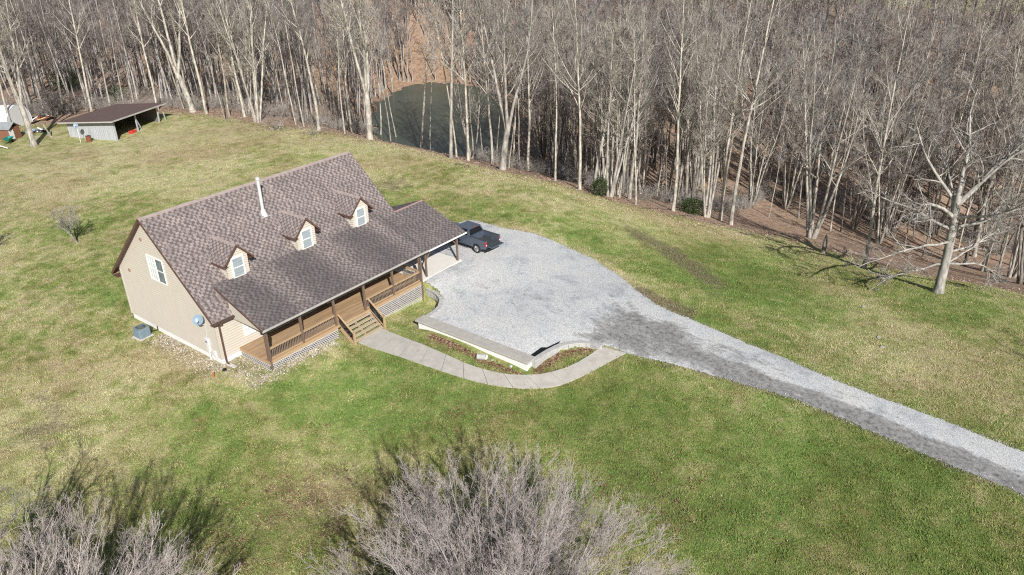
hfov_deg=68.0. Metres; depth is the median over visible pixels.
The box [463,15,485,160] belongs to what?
bare tree
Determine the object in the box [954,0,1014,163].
bare tree
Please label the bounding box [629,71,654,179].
bare tree
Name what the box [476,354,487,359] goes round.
pipe section
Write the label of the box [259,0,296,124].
bare tree
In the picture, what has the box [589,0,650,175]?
bare tree
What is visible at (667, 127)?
bare tree
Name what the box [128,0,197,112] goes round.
bare tree
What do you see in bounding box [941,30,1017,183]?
bare tree
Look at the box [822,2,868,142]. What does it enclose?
bare tree
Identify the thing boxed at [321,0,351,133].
bare tree
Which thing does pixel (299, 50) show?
bare tree
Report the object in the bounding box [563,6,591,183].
bare tree
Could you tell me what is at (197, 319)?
satellite dish
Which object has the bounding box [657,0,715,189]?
bare tree
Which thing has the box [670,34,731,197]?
bare tree
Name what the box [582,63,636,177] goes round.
bare tree
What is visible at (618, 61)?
bare tree
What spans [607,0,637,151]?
bare tree
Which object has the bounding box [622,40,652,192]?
bare tree
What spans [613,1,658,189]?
bare tree
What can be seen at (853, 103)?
bare tree
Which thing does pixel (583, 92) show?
bare tree
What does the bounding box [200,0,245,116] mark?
bare tree
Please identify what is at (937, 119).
bare tree
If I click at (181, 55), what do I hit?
bare tree
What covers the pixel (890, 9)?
bare tree
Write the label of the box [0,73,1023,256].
underbrush
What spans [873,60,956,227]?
bare tree
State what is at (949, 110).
bare tree
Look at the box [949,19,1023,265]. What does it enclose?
bare tree
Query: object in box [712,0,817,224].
bare tree
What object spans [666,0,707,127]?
bare tree
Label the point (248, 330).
window
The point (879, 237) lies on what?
bare tree
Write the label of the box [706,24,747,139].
bare tree
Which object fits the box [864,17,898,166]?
bare tree
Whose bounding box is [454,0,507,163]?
bare tree
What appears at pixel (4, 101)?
bare tree
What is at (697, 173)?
bare tree
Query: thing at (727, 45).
bare tree
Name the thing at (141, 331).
air conditioner
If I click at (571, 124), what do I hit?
bare tree
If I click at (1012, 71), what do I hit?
bare tree
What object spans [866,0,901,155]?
bare tree
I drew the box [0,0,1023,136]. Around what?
distant woods
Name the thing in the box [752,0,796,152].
bare tree
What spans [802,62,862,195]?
bare tree
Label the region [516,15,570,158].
bare tree
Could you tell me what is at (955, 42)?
bare tree
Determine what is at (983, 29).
bare tree
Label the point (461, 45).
bare tree
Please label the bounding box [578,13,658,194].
bare tree
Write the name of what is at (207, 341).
electric meter
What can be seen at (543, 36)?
bare tree
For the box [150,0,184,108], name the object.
bare tree
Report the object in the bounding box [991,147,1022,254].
bare tree
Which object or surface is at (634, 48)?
bare tree
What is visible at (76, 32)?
bare tree
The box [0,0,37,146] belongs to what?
bare tree
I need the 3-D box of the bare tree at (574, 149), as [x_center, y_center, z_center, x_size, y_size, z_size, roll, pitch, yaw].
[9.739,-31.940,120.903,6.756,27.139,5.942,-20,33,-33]
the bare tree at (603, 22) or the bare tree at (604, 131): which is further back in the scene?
the bare tree at (603, 22)
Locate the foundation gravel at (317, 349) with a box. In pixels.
[147,334,344,391]
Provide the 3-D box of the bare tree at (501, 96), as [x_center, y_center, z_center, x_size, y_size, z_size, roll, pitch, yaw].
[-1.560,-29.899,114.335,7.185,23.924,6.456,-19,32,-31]
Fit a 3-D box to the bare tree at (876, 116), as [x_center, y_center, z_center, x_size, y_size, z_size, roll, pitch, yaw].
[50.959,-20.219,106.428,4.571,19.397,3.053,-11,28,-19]
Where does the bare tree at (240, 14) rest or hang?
on the ground at (62, 146)
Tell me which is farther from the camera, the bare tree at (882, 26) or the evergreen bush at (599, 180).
the bare tree at (882, 26)
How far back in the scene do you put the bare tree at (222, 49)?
111.86 m
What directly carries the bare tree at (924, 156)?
on the ground at (62, 146)
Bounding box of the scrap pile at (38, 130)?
[24,127,49,132]
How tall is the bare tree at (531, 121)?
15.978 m
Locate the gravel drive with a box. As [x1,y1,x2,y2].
[426,220,1023,494]
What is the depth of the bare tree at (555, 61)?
110.58 m
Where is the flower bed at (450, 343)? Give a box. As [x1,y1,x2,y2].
[424,333,591,374]
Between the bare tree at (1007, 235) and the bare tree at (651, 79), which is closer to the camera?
the bare tree at (1007, 235)
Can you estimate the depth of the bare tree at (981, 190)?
97.45 m
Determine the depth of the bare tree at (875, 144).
99.72 m
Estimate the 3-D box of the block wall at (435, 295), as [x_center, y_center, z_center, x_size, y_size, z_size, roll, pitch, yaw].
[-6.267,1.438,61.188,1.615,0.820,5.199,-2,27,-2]
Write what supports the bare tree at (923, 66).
on the ground at (62, 146)
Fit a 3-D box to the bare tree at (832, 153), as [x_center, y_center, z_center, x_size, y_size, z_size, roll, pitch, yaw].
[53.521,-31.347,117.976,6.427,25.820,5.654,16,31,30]
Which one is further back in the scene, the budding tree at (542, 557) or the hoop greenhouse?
the hoop greenhouse
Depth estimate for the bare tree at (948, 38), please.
97.16 m
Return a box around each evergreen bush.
[44,63,83,91]
[104,85,128,101]
[590,174,608,196]
[680,197,706,214]
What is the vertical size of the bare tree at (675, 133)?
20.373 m
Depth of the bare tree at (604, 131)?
85.35 m
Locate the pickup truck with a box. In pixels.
[448,220,503,252]
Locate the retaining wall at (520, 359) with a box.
[415,315,535,370]
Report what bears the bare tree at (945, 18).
on the ground at (62, 146)
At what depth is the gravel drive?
56.91 m
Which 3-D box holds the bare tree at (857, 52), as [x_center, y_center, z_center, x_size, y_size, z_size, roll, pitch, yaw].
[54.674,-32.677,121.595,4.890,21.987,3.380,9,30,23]
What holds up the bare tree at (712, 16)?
on the ground at (62, 146)
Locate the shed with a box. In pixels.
[57,103,165,140]
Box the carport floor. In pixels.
[395,251,461,281]
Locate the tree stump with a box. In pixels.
[821,234,827,253]
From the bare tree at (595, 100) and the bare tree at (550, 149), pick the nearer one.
the bare tree at (595, 100)
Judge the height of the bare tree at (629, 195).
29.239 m
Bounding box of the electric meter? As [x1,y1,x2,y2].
[204,323,211,358]
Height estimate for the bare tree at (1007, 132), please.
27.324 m
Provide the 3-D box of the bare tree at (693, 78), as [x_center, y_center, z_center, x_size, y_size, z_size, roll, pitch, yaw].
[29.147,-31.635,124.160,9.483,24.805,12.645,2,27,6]
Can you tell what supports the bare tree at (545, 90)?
on the ground at (62, 146)
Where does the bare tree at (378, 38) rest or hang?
on the ground at (62, 146)
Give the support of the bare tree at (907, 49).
on the ground at (62, 146)
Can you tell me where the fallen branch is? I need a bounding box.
[644,196,678,210]
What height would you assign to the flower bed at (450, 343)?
0.492 m
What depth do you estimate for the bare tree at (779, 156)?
103.58 m
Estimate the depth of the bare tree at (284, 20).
107.75 m
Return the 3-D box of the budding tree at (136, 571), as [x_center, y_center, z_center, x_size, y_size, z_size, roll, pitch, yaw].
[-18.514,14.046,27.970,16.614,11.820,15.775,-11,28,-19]
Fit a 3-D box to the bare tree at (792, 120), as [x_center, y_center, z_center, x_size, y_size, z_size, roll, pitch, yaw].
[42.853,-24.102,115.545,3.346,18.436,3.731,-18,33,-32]
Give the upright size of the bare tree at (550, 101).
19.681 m
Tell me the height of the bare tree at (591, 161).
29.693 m
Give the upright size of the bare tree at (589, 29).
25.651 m
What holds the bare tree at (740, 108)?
on the ground at (62, 146)
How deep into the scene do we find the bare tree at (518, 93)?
116.08 m
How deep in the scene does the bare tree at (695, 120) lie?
103.96 m
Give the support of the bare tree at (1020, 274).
on the ground at (62, 146)
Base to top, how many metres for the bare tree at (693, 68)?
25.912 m
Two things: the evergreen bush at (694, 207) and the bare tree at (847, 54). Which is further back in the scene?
the bare tree at (847, 54)
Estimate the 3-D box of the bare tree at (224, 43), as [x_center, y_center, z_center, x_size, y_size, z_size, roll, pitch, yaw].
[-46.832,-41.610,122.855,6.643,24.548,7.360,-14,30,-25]
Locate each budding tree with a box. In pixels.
[0,488,240,574]
[294,438,698,574]
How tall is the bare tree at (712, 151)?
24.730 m
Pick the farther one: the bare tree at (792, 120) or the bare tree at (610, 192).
the bare tree at (792, 120)
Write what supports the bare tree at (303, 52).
on the ground at (62, 146)
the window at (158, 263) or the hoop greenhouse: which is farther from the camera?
the hoop greenhouse
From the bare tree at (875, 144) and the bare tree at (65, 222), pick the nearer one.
the bare tree at (65, 222)
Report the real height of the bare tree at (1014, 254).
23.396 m
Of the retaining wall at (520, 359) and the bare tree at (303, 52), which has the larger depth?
the bare tree at (303, 52)
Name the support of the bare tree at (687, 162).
on the ground at (62, 146)
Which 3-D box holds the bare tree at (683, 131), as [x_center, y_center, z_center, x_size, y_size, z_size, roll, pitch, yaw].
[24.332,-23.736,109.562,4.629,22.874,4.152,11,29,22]
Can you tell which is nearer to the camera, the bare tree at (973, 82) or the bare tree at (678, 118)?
the bare tree at (678, 118)
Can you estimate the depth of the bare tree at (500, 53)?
117.61 m
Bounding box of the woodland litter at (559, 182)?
[22,108,1023,298]
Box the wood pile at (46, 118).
[31,113,54,123]
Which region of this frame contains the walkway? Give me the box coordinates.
[359,328,625,388]
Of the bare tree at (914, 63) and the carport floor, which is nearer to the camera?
the carport floor
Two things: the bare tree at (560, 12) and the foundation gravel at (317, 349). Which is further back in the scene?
the bare tree at (560, 12)
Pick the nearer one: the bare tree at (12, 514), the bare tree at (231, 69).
the bare tree at (12, 514)
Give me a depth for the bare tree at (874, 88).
112.28 m
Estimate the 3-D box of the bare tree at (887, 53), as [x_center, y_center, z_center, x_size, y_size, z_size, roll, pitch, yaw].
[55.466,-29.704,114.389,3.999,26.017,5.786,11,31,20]
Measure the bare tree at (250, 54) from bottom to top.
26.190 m
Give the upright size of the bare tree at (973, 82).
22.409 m
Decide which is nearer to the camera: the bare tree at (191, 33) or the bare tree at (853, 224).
the bare tree at (853, 224)
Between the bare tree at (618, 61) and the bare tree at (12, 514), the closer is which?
the bare tree at (12, 514)
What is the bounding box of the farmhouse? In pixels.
[111,151,466,370]
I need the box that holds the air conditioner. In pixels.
[132,323,157,340]
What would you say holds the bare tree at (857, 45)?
on the ground at (62, 146)
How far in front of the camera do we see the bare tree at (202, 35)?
108.54 m
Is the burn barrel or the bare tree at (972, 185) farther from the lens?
the burn barrel
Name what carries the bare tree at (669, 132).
on the ground at (62, 146)
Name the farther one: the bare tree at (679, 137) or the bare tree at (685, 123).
the bare tree at (679, 137)
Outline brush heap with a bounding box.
[11,78,73,117]
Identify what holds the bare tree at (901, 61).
on the ground at (62, 146)
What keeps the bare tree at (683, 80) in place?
on the ground at (62, 146)
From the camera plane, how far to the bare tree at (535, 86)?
124.54 m
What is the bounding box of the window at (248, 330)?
[242,323,257,335]
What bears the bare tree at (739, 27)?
on the ground at (62, 146)
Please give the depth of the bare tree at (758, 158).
116.62 m
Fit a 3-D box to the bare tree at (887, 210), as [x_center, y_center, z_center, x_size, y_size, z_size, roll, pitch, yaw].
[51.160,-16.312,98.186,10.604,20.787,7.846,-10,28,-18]
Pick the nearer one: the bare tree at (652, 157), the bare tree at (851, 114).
the bare tree at (851, 114)
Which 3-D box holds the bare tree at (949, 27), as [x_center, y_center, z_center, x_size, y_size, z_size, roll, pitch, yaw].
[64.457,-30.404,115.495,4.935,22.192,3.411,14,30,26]
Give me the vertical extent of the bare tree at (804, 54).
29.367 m
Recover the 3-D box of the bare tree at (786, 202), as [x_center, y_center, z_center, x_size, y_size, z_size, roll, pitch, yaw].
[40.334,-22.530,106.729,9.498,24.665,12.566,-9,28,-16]
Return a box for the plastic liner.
[532,341,559,355]
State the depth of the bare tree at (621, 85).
100.23 m
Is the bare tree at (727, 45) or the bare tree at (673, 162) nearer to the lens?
the bare tree at (673, 162)
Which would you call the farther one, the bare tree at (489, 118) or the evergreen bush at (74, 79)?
the evergreen bush at (74, 79)
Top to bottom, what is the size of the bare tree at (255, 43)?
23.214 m
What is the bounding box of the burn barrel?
[85,135,91,141]
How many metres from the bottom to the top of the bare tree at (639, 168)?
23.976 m
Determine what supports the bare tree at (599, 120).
on the ground at (62, 146)
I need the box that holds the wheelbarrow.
[1,136,13,142]
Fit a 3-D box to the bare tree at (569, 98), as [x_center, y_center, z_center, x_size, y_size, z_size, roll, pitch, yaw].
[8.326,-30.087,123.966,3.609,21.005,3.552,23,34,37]
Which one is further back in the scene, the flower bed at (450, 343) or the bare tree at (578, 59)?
the bare tree at (578, 59)
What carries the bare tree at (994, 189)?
on the ground at (62, 146)
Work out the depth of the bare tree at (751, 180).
107.79 m
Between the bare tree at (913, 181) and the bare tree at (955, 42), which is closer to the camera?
the bare tree at (913, 181)
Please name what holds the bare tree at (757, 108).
on the ground at (62, 146)
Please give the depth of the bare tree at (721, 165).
119.34 m
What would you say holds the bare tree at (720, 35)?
on the ground at (62, 146)
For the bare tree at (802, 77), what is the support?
on the ground at (62, 146)
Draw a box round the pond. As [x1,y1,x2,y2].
[371,82,516,159]
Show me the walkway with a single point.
(381, 339)
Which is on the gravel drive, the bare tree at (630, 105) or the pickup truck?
the pickup truck
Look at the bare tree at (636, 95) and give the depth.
88.64 m
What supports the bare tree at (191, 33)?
on the ground at (62, 146)
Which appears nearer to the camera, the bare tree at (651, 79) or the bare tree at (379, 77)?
the bare tree at (651, 79)
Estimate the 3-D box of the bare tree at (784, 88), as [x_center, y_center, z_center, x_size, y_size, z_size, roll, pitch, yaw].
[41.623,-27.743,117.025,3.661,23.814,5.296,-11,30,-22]
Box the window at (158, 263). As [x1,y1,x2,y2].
[153,257,167,285]
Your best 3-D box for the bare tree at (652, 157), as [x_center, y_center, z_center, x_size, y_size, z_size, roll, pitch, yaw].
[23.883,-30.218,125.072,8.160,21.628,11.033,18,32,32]
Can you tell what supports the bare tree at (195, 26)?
on the ground at (62, 146)
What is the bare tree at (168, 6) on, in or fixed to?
on the ground at (62, 146)
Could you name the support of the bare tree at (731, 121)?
on the ground at (62, 146)
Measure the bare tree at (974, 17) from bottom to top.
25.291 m
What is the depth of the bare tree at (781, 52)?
121.46 m
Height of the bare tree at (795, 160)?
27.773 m
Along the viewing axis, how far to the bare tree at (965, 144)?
90.94 m
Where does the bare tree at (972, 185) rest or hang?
on the ground at (62, 146)
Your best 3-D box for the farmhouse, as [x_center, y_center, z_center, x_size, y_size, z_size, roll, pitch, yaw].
[-16.783,-3.770,61.026,17.746,12.080,22.828,18,32,33]
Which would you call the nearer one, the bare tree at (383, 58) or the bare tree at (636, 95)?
the bare tree at (636, 95)
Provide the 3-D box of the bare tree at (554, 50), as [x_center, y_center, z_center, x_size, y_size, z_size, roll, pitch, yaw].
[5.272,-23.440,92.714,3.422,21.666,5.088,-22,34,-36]
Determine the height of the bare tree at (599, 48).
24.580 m
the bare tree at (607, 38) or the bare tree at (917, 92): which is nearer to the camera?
the bare tree at (917, 92)
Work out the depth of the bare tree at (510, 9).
122.40 m
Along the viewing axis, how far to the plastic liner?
54.44 m
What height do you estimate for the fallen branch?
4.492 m
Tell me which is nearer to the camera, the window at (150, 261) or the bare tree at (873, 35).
the window at (150, 261)
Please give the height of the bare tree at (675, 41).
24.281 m
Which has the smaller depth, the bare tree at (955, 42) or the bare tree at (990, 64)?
the bare tree at (990, 64)
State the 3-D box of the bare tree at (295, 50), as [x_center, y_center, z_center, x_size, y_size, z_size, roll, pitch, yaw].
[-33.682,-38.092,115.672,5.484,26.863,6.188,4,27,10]
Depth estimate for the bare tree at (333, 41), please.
124.05 m
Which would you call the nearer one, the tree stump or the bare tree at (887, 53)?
the tree stump
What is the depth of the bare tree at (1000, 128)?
93.42 m
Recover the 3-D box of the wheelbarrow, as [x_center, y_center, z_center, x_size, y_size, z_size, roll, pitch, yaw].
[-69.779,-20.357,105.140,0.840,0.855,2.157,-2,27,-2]
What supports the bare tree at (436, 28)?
on the ground at (62, 146)
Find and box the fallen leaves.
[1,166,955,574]
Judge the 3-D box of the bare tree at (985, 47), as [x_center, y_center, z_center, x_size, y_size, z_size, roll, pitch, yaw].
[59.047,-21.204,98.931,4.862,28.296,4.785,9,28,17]
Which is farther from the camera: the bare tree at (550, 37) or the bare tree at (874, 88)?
the bare tree at (550, 37)
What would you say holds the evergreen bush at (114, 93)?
on the ground at (62, 146)
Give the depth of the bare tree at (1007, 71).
112.91 m
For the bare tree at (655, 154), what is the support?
on the ground at (62, 146)
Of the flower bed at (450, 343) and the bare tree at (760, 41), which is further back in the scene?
the bare tree at (760, 41)
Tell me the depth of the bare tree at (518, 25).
113.85 m
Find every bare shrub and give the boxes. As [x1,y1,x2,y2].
[254,107,287,130]
[299,117,326,135]
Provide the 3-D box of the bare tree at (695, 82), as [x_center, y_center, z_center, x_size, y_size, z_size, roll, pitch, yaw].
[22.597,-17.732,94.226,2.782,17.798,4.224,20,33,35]
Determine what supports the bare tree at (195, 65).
on the ground at (62, 146)
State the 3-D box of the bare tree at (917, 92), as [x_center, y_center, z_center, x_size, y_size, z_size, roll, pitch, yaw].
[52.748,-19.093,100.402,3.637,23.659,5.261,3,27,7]
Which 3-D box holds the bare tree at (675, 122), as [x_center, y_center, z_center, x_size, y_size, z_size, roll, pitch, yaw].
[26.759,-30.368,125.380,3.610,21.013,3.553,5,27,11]
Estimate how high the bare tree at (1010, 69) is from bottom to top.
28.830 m
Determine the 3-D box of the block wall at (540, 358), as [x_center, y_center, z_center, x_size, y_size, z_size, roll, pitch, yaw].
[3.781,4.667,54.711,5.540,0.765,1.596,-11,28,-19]
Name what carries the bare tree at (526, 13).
on the ground at (62, 146)
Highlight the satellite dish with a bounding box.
[192,314,204,324]
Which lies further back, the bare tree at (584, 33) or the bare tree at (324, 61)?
the bare tree at (324, 61)
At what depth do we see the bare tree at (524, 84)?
123.46 m
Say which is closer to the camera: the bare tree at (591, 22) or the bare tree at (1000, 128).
the bare tree at (1000, 128)
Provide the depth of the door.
106.63 m
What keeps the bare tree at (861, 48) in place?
on the ground at (62, 146)
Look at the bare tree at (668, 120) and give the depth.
116.15 m
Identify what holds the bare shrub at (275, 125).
on the ground at (62, 146)
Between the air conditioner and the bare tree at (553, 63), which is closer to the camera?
the air conditioner
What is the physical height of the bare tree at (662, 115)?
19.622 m
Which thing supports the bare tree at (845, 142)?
on the ground at (62, 146)
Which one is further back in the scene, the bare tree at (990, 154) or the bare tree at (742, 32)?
the bare tree at (742, 32)
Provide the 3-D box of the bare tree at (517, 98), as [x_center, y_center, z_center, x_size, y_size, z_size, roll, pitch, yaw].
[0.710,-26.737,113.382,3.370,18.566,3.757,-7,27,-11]
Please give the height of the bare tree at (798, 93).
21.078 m
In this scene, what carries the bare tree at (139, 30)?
on the ground at (62, 146)
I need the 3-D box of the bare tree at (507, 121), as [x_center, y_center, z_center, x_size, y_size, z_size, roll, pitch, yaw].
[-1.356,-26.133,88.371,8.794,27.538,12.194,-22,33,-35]
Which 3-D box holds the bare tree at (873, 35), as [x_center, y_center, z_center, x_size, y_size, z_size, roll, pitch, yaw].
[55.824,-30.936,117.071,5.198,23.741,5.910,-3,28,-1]
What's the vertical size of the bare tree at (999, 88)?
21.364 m
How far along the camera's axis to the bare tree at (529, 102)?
107.48 m
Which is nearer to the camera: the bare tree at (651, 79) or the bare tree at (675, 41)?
the bare tree at (651, 79)
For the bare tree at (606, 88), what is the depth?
106.21 m
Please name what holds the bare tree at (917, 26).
on the ground at (62, 146)
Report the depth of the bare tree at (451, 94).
93.11 m
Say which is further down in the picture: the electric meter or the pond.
the electric meter
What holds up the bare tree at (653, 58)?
on the ground at (62, 146)
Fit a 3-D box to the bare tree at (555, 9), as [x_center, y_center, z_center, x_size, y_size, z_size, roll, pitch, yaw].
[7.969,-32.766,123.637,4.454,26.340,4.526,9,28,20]
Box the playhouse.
[0,121,21,139]
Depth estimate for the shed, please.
107.49 m
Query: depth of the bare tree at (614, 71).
105.79 m
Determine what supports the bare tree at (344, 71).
on the ground at (62, 146)
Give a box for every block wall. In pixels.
[425,288,443,316]
[532,340,602,367]
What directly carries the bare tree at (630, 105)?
on the ground at (62, 146)
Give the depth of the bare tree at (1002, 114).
95.69 m
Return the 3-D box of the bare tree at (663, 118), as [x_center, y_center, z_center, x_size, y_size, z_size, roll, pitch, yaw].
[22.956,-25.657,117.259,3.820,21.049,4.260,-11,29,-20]
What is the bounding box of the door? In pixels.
[8,129,14,138]
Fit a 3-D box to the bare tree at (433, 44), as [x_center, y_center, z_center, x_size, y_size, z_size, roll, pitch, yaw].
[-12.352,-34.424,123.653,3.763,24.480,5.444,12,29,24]
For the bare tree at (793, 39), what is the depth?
125.51 m
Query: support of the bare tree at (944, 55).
on the ground at (62, 146)
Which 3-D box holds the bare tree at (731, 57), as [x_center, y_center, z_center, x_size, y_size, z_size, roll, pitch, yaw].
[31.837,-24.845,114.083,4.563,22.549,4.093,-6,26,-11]
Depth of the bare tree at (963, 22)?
107.16 m
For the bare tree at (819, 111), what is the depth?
109.99 m
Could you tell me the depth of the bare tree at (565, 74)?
118.88 m
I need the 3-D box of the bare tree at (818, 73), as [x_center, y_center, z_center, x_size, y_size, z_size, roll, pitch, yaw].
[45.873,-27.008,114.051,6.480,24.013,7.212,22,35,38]
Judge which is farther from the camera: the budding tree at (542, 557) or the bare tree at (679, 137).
the bare tree at (679, 137)
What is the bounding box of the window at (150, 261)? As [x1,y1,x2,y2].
[145,254,158,281]
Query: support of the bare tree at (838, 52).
on the ground at (62, 146)
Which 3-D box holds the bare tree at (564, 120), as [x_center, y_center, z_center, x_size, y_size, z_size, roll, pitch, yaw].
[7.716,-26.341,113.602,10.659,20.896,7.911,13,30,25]
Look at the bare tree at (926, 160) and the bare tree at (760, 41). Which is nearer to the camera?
the bare tree at (926, 160)
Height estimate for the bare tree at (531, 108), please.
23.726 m
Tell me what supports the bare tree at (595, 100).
on the ground at (62, 146)
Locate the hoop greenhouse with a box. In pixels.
[0,105,32,126]
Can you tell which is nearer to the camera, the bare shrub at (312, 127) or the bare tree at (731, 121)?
the bare tree at (731, 121)
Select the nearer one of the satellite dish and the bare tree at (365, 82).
the satellite dish
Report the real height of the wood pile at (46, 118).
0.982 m
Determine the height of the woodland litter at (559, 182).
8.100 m
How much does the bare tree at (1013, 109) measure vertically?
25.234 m
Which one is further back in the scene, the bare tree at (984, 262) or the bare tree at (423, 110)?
the bare tree at (423, 110)
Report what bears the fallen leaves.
on the ground at (62, 146)
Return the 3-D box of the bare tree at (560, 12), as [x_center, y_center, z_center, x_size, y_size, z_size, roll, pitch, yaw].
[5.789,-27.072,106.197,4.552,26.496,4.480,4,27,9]
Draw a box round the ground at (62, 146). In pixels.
[0,0,1023,574]
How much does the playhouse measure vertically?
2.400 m
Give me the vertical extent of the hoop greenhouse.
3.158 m
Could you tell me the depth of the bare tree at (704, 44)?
125.05 m
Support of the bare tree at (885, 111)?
on the ground at (62, 146)
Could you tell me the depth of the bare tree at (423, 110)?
119.39 m
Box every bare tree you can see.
[0,0,21,121]
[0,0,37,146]
[0,477,56,572]
[46,0,98,111]
[46,204,80,243]
[125,0,159,109]
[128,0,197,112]
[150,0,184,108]
[163,0,186,105]
[166,0,209,113]
[166,1,194,101]
[174,0,210,101]
[182,0,225,120]
[183,0,207,88]
[198,0,234,115]
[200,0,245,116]
[201,0,261,115]
[201,0,277,122]
[205,0,244,103]
[233,1,253,94]
[234,0,264,107]
[236,0,264,100]
[237,0,259,94]
[254,15,285,115]
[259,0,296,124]
[264,0,320,130]
[270,0,308,122]
[275,0,304,126]
[286,0,314,122]
[292,0,317,122]
[300,8,326,122]
[312,3,341,123]
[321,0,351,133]
[322,0,386,139]
[326,0,357,132]
[327,10,349,130]
[366,0,396,136]
[369,4,391,140]
[371,18,387,134]
[412,0,457,156]
[415,0,482,157]
[416,0,449,148]
[421,0,445,150]
[434,0,480,160]
[435,43,493,158]
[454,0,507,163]
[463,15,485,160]
[466,0,544,170]
[474,7,517,163]
[480,0,520,159]
[494,25,513,155]
[500,0,524,156]
[505,1,537,156]
[506,37,525,162]
[507,45,523,166]
[508,0,535,167]
[511,0,553,170]
[511,1,559,157]
[512,3,539,166]
[513,15,556,162]
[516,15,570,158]
[518,77,537,155]
[519,2,603,167]
[527,40,590,174]
[531,0,562,111]
[533,7,566,105]
[537,0,571,156]
[537,6,563,76]
[538,8,569,150]
[539,0,569,177]
[539,0,607,189]
[541,48,563,171]
[542,1,573,180]
[544,0,572,174]
[549,14,580,143]
[551,3,571,164]
[553,0,590,170]
[555,45,602,165]
[557,4,605,180]
[558,39,571,155]
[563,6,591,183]
[568,18,594,172]
[569,0,623,172]
[572,0,598,156]
[572,0,601,155]
[572,58,596,174]
[577,0,598,140]
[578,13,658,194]
[580,17,606,158]
[582,0,659,196]
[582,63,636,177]
[588,1,607,138]
[588,36,614,182]
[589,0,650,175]
[589,58,626,171]
[592,0,645,191]
[593,43,663,179]
[593,52,613,175]
[596,2,619,149]
[598,17,629,156]
[601,5,632,173]
[602,62,664,185]
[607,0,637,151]
[611,27,681,193]
[613,0,679,198]
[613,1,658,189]
[614,9,651,204]
[614,35,650,191]
[618,51,641,197]
[619,26,645,162]
[620,38,651,183]
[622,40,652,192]
[628,16,668,190]
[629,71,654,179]
[642,11,661,157]
[644,36,682,164]
[646,15,661,146]
[649,0,682,169]
[650,57,677,193]
[651,52,670,185]
[653,17,717,200]
[654,0,709,210]
[656,0,712,198]
[656,49,685,183]
[656,61,684,195]
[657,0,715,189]
[657,22,702,191]
[662,0,721,197]
[664,61,679,177]
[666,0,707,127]
[667,14,721,165]
[667,15,744,168]
[668,11,686,133]
[670,21,695,177]
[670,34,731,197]
[671,43,685,154]
[672,8,766,217]
[672,46,694,195]
[673,31,727,190]
[674,49,685,168]
[677,0,725,202]
[680,74,704,205]
[681,38,718,192]
[683,9,723,192]
[686,68,710,184]
[690,0,787,220]
[698,7,721,150]
[699,0,739,167]
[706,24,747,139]
[709,33,745,195]
[709,46,737,173]
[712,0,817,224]
[712,53,758,178]
[714,12,738,140]
[715,24,757,196]
[717,20,746,158]
[724,51,800,204]
[725,21,745,74]
[746,66,807,182]
[747,0,778,148]
[747,32,787,136]
[747,53,769,169]
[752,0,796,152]
[753,38,841,208]
[768,14,788,142]
[768,27,803,182]
[768,129,788,216]
[772,10,795,140]
[776,9,827,200]
[777,0,830,156]
[777,70,812,182]
[780,22,842,149]
[782,12,887,238]
[785,49,812,178]
[791,27,834,171]
[791,47,818,168]
[791,73,821,217]
[797,66,852,194]
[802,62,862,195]
[808,37,840,152]
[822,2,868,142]
[829,0,876,176]
[829,1,883,166]
[829,52,878,230]
[836,89,869,231]
[837,13,876,142]
[838,14,871,122]
[840,0,880,141]
[845,72,1023,293]
[845,122,897,228]
[848,0,903,168]
[850,0,945,268]
[851,2,912,171]
[853,1,903,158]
[853,76,958,243]
[855,89,900,220]
[861,76,886,203]
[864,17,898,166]
[865,7,893,160]
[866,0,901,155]
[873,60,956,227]
[873,61,905,224]
[880,83,967,234]
[880,86,960,226]
[881,0,933,117]
[882,3,923,119]
[883,34,911,137]
[890,50,943,212]
[891,23,957,199]
[904,32,930,155]
[904,101,944,247]
[908,26,958,215]
[911,0,977,169]
[912,13,969,143]
[913,97,941,238]
[922,57,980,256]
[922,91,991,234]
[924,0,958,140]
[927,0,990,152]
[927,32,964,196]
[927,67,969,194]
[937,10,1001,204]
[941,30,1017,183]
[942,0,973,146]
[945,36,1002,194]
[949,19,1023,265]
[949,21,1003,186]
[949,114,985,193]
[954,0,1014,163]
[958,136,990,247]
[961,24,1023,256]
[962,15,1023,223]
[962,58,1000,193]
[962,69,1023,242]
[967,42,1023,188]
[968,12,1023,198]
[970,86,1023,225]
[976,65,1022,214]
[978,82,1023,213]
[980,76,1023,195]
[980,76,1023,271]
[984,84,1023,277]
[989,94,1023,258]
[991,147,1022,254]
[992,42,1022,125]
[996,125,1023,282]
[998,87,1023,284]
[1002,46,1023,168]
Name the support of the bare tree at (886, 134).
on the ground at (62, 146)
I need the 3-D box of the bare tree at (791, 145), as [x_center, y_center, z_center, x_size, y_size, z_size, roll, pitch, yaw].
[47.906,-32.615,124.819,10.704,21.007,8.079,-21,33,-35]
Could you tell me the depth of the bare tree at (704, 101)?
110.96 m
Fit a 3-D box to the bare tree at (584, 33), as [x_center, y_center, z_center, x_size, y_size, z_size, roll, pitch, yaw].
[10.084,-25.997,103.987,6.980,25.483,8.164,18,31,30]
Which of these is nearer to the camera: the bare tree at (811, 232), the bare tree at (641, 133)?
the bare tree at (811, 232)

